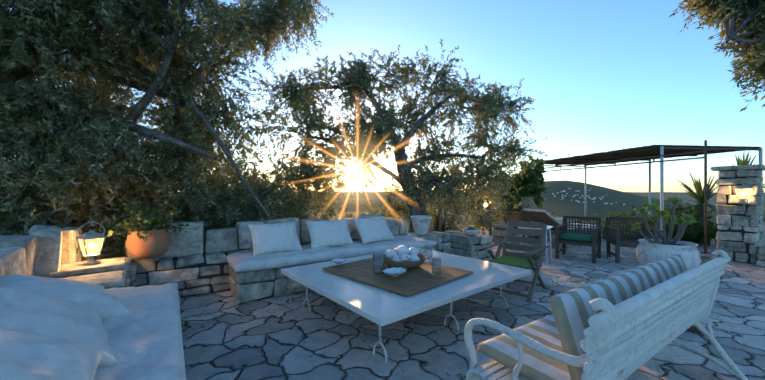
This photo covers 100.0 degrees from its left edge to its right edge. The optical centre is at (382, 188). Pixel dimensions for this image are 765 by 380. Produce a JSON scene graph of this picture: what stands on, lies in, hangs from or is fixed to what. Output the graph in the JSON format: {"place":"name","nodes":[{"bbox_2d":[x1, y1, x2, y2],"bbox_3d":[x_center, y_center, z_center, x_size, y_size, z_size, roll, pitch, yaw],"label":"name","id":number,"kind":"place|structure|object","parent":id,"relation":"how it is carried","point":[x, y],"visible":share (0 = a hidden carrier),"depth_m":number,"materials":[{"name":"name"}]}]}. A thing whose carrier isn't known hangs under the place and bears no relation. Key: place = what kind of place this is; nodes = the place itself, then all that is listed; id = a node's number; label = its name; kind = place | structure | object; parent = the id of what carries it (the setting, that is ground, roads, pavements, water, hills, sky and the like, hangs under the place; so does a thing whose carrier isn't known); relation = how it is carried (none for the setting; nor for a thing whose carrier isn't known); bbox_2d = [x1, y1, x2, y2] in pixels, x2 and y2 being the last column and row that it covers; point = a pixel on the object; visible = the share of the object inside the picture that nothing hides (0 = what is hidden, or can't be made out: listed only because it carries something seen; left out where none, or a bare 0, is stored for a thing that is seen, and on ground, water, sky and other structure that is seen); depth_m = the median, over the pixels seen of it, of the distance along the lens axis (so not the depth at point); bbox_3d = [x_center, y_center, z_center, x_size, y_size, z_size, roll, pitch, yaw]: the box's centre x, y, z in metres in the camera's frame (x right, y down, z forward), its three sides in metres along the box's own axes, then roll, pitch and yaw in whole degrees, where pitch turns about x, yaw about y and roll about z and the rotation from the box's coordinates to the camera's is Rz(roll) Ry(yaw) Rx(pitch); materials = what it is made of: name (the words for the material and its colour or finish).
{"place":"outdoors","nodes":[
{"label":"outdoors","id":0,"kind":"place"},
{"bbox_2d":[76,220,106,264],"bbox_3d":[-2.694,0.486,2.970,0.172,0.404,0.202,0,0,31],"label":"lantern","id":1,"kind":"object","parent":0,"point":[91,234],"depth_m":2.95,"materials":[{"name":"metal"}]},
{"bbox_2d":[2,0,764,192],"label":"sky","id":2,"kind":"structure","parent":0,"point":[602,75],"materials":[{"name":"blue"}]},
{"bbox_2d":[104,180,764,258],"bbox_3d":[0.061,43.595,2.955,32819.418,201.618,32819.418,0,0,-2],"label":"hills","id":3,"kind":"structure","parent":0,"point":[559,207],"depth_m":1648.75,"materials":[{"name":"green plant"}]},
{"bbox_2d":[0,0,333,245],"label":"olive tree","id":4,"kind":"object","parent":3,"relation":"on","point":[85,121],"visible":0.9,"depth_m":3.98,"materials":[{"name":"green plant"}]},
{"bbox_2d":[170,128,507,234],"bbox_3d":[-1.463,0.376,9.588,9.136,4.591,7.692,0,0,-34],"label":"olive scrub","id":5,"kind":"object","parent":3,"relation":"on","point":[399,209],"depth_m":9.20,"materials":[{"name":"green plant"}]},
{"bbox_2d":[241,39,546,232],"bbox_3d":[0.202,-0.812,6.913,6.934,4.802,3.333,0,0,-2],"label":"olive tree","id":6,"kind":"object","parent":3,"relation":"on","point":[377,133],"depth_m":6.59,"materials":[{"name":"green plant"}]},
{"bbox_2d":[545,188,624,204],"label":"village houses","id":7,"kind":"structure","parent":3,"relation":"on","point":[581,197],"depth_m":1580.77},
{"bbox_2d":[669,0,764,111],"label":"olive branch","id":8,"kind":"object","parent":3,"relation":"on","point":[742,24],"visible":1,"depth_m":3.27,"materials":[{"name":"green plant"}]},
{"bbox_2d":[180,228,764,379],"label":"terrace paving","id":9,"kind":"structure","parent":0,"point":[261,338],"depth_m":2.86,"materials":[{"name":"grey stone"}]},
{"bbox_2d":[0,225,180,315],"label":"bench wall","id":10,"kind":"structure","parent":9,"relation":"on","point":[44,251],"depth_m":2.68,"materials":[{"name":"stone"}]},
{"bbox_2d":[94,283,185,379],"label":"bench mattress","id":11,"kind":"object","parent":10,"relation":"on","point":[145,339],"visible":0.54,"depth_m":1.72,"materials":[{"name":"white fabric"}]},
{"bbox_2d":[0,328,100,379],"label":"pillow","id":12,"kind":"object","parent":11,"relation":"on","point":[31,356],"visible":1,"depth_m":1.13,"materials":[{"name":"white fabric"}]},
{"bbox_2d":[0,287,117,366],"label":"pillow","id":13,"kind":"object","parent":11,"relation":"on","point":[61,319],"visible":0.62,"depth_m":1.46,"materials":[{"name":"white fabric"}]},
{"bbox_2d":[0,274,130,318],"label":"pillow","id":14,"kind":"object","parent":11,"relation":"on","point":[101,301],"visible":0.56,"depth_m":1.90,"materials":[{"name":"white fabric"}]},
{"bbox_2d":[106,200,203,258],"bbox_3d":[-2.476,0.423,3.461,0.638,0.630,0.805,0,0,40],"label":"potted plant","id":15,"kind":"object","parent":10,"relation":"on","point":[148,238],"visible":1,"depth_m":3.37,"materials":[{"name":"ceramic"}]},
{"bbox_2d":[0,133,318,260],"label":"olive scrub","id":16,"kind":"object","parent":9,"relation":"on","point":[235,203],"visible":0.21,"depth_m":4.87,"materials":[{"name":"green plant"}]},
{"bbox_2d":[125,213,429,303],"bbox_3d":[-1.036,0.853,4.509,4.289,0.888,1.007,0,0,-34],"label":"wall bench","id":17,"kind":"object","parent":9,"relation":"on","point":[187,264],"visible":0.44,"depth_m":3.89,"materials":[{"name":"stone"}]},
{"bbox_2d":[226,236,436,271],"bbox_3d":[-0.548,0.856,4.566,2.950,0.153,0.660,0,0,-34],"label":"bench mattress","id":18,"kind":"object","parent":17,"relation":"on","point":[249,261],"visible":0.75,"depth_m":4.06,"materials":[{"name":"white fabric"}]},
{"bbox_2d":[247,221,302,255],"bbox_3d":[-1.377,0.626,4.132,0.620,0.440,0.166,0,-38,-37],"label":"back cushion","id":19,"kind":"object","parent":18,"relation":"on","point":[274,238],"visible":1,"depth_m":4.05,"materials":[{"name":"white fabric"}]},
{"bbox_2d":[306,219,353,247],"bbox_3d":[-0.745,0.627,4.554,0.620,0.440,0.161,0,-38,-29],"label":"back cushion","id":20,"kind":"object","parent":18,"relation":"on","point":[327,233],"visible":0.96,"depth_m":4.48,"materials":[{"name":"white fabric"}]},
{"bbox_2d":[352,216,394,243],"bbox_3d":[-0.128,0.627,4.963,0.620,0.440,0.164,0,-38,-39],"label":"back cushion","id":21,"kind":"object","parent":18,"relation":"on","point":[375,229],"visible":0.98,"depth_m":4.87,"materials":[{"name":"white fabric"}]},
{"bbox_2d":[281,247,530,362],"bbox_3d":[0.247,1.078,3.461,2.070,0.420,1.740,0,0,-39],"label":"white table","id":22,"kind":"object","parent":9,"relation":"on","point":[380,307],"visible":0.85,"depth_m":2.85,"materials":[{"name":"ceramic"}]},
{"bbox_2d":[331,258,345,264],"bbox_3d":[-0.491,0.819,3.572,0.163,0.050,0.207,0,0,-12],"label":"bowl","id":23,"kind":"object","parent":22,"relation":"on","point":[337,261],"visible":0.98,"depth_m":3.62,"materials":[{"name":"white ceramic"}]},
{"bbox_2d":[322,256,472,295],"bbox_3d":[0.141,0.853,3.331,1.020,0.030,1.200,0,0,-45],"label":"table runner","id":24,"kind":"object","parent":22,"relation":"on","point":[418,279],"visible":0.71,"depth_m":3.10,"materials":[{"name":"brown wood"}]},
{"bbox_2d":[373,253,382,273],"bbox_3d":[-0.045,0.742,3.195,0.104,0.196,0.104,0,0,-34],"label":"glass jar","id":25,"kind":"object","parent":24,"relation":"on","point":[380,270],"visible":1,"depth_m":3.18,"materials":[{"name":"clear glass"}]},
{"bbox_2d":[383,267,405,276],"bbox_3d":[0.116,0.813,3.078,0.217,0.062,0.276,0,0,39],"label":"plate","id":26,"kind":"object","parent":24,"relation":"on","point":[394,272],"visible":1,"depth_m":3.13,"materials":[{"name":"white ceramic"}]},
{"bbox_2d":[381,246,427,268],"bbox_3d":[0.235,0.730,3.489,0.512,0.228,0.500,0,0,-34],"label":"bowl","id":27,"kind":"object","parent":24,"relation":"on","point":[404,257],"visible":1,"depth_m":3.39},
{"bbox_2d":[424,246,432,259],"bbox_3d":[0.549,0.762,3.819,0.100,0.156,0.100,0,0,-34],"label":"glass jar","id":28,"kind":"object","parent":24,"relation":"on","point":[429,256],"visible":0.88,"depth_m":3.79,"materials":[{"name":"clear glass"}]},
{"bbox_2d":[431,256,441,273],"bbox_3d":[0.532,0.757,3.159,0.100,0.166,0.100,0,0,-34],"label":"glass jar","id":29,"kind":"object","parent":24,"relation":"on","point":[439,263],"visible":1,"depth_m":3.14,"materials":[{"name":"clear glass"}]},
{"bbox_2d":[412,230,492,258],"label":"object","id":30,"kind":"object","parent":9,"relation":"on","point":[458,243],"depth_m":5.93,"materials":[{"name":"stone"}]},
{"bbox_2d":[410,215,431,234],"bbox_3d":[0.720,0.678,5.962,0.408,0.340,0.408,0,0,-34],"label":"white planter","id":31,"kind":"object","parent":30,"relation":"on","point":[421,224],"depth_m":5.83,"materials":[{"name":"ceramic"}]},
{"bbox_2d":[463,227,478,235],"bbox_3d":[1.663,0.789,6.026,0.300,0.158,0.300,0,0,-34],"label":"succulent bowl","id":32,"kind":"object","parent":30,"relation":"on","point":[471,231],"depth_m":5.93,"materials":[{"name":"white ceramic"}]},
{"bbox_2d":[438,177,491,235],"bbox_3d":[1.952,0.535,7.474,1.540,1.606,0.041,0,0,-26],"label":"wooden trellis","id":33,"kind":"object","parent":9,"relation":"on","point":[440,223],"depth_m":7.42,"materials":[{"name":"brown wood"}]},
{"bbox_2d":[181,242,763,379],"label":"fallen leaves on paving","id":34,"kind":"object","parent":9,"relation":"on","point":[411,331],"visible":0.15,"depth_m":3.16,"materials":[{"name":"brown plant"}]},
{"bbox_2d":[482,220,547,301],"bbox_3d":[1.700,0.864,4.076,0.595,0.860,0.681,0,0,44],"label":"folding teak chair","id":35,"kind":"object","parent":9,"relation":"on","point":[529,260],"visible":0.9,"depth_m":4.12,"materials":[{"name":"brown wood"}]},
{"bbox_2d":[493,155,546,222],"bbox_3d":[4.054,0.289,9.684,1.763,2.616,1.638,0,0,42],"label":"shrub","id":36,"kind":"object","parent":9,"relation":"on","point":[530,182],"depth_m":9.45,"materials":[{"name":"green plant"}]},
{"bbox_2d":[492,217,577,243],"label":"wall","id":37,"kind":"structure","parent":9,"relation":"on","point":[498,232],"depth_m":7.57,"materials":[{"name":"stone"}]},
{"bbox_2d":[499,199,532,222],"bbox_3d":[3.131,0.528,7.641,0.729,0.599,0.906,0,0,-6],"label":"terracotta pot","id":38,"kind":"object","parent":37,"relation":"on","point":[515,214],"depth_m":7.57,"materials":[{"name":"ceramic"}]},
{"bbox_2d":[518,225,552,263],"bbox_3d":[2.772,0.981,5.803,0.500,0.616,0.500,0,0,36],"label":"white table","id":39,"kind":"object","parent":9,"relation":"on","point":[548,227],"depth_m":5.68,"materials":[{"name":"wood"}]},
{"bbox_2d":[520,208,602,247],"bbox_3d":[4.237,0.870,7.560,1.963,0.836,0.770,0,0,-24],"label":"table","id":40,"kind":"object","parent":9,"relation":"on","point":[541,216],"visible":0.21,"depth_m":7.26,"materials":[{"name":"wood"}]},
{"bbox_2d":[554,215,601,263],"bbox_3d":[3.648,0.907,5.972,0.655,0.766,0.667,0,0,41],"label":"dark armchair","id":41,"kind":"object","parent":9,"relation":"on","point":[563,237],"visible":1,"depth_m":5.93,"materials":[{"name":"brown wood"}]},
{"bbox_2d":[464,250,748,379],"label":"bench","id":42,"kind":"object","parent":9,"relation":"on","point":[633,332],"visible":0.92,"depth_m":1.52,"materials":[{"name":"paint"}]},
{"bbox_2d":[478,254,695,379],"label":"striped bench cushions","id":43,"kind":"object","parent":42,"relation":"on","point":[563,326],"visible":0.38,"depth_m":1.57,"materials":[{"name":"fabric"}]},
{"bbox_2d":[543,199,718,244],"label":"shrubs","id":44,"kind":"object","parent":9,"relation":"on","point":[692,233],"visible":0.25,"depth_m":7.73,"materials":[{"name":"green plant"}]},
{"bbox_2d":[605,217,662,262],"bbox_3d":[4.459,0.907,5.740,0.655,0.766,0.667,0,0,21],"label":"dark armchair","id":45,"kind":"object","parent":9,"relation":"on","point":[614,236],"visible":0.67,"depth_m":5.91,"materials":[{"name":"brown wood"}]},
{"bbox_2d":[525,140,762,253],"bbox_3d":[7.276,0.440,9.681,2.939,2.895,6.471,0,0,-7],"label":"pergola","id":46,"kind":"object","parent":9,"relation":"on","point":[649,153],"depth_m":8.19,"materials":[{"name":"metal"}]},
{"bbox_2d":[630,197,700,270],"bbox_3d":[2.704,0.432,3.044,0.648,0.731,0.506,0,0,-34],"label":"potted plant","id":47,"kind":"object","parent":9,"relation":"on","point":[655,248],"visible":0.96,"depth_m":2.95,"materials":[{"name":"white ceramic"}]},
{"bbox_2d":[700,255,712,264],"bbox_3d":[4.602,1.138,4.678,0.340,0.300,0.340,0,0,-34],"label":"wicker basket","id":48,"kind":"object","parent":9,"relation":"on","point":[704,259],"visible":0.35,"depth_m":4.55,"materials":[{"name":"wicker"}]},
{"bbox_2d":[666,150,764,231],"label":"yucca plants","id":49,"kind":"object","parent":9,"relation":"on","point":[699,206],"visible":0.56,"depth_m":7.73,"materials":[{"name":"green plant"}]},
{"bbox_2d":[710,164,764,266],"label":"pillar wall","id":50,"kind":"structure","parent":9,"relation":"on","point":[740,236],"depth_m":5.60,"materials":[{"name":"stone"}]},
{"bbox_2d":[733,184,754,203],"bbox_3d":[6.178,0.084,5.487,0.183,0.327,0.183,0,0,-12],"label":"pillar lamp","id":51,"kind":"object","parent":50,"relation":"attached to","point":[743,193],"visible":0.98,"depth_m":5.47,"materials":[{"name":"glass"}]},
{"bbox_2d":[518,197,536,221],"bbox_3d":[3.675,0.518,8.146,0.480,0.620,0.480,0,0,-34],"label":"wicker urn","id":52,"kind":"object","parent":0,"point":[527,200],"depth_m":8.01,"materials":[{"name":"wicker"}]},
{"bbox_2d":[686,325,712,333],"bbox_3d":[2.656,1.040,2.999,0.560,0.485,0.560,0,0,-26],"label":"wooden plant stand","id":53,"kind":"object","parent":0,"point":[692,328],"visible":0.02,"depth_m":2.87,"materials":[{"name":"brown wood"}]}
]}

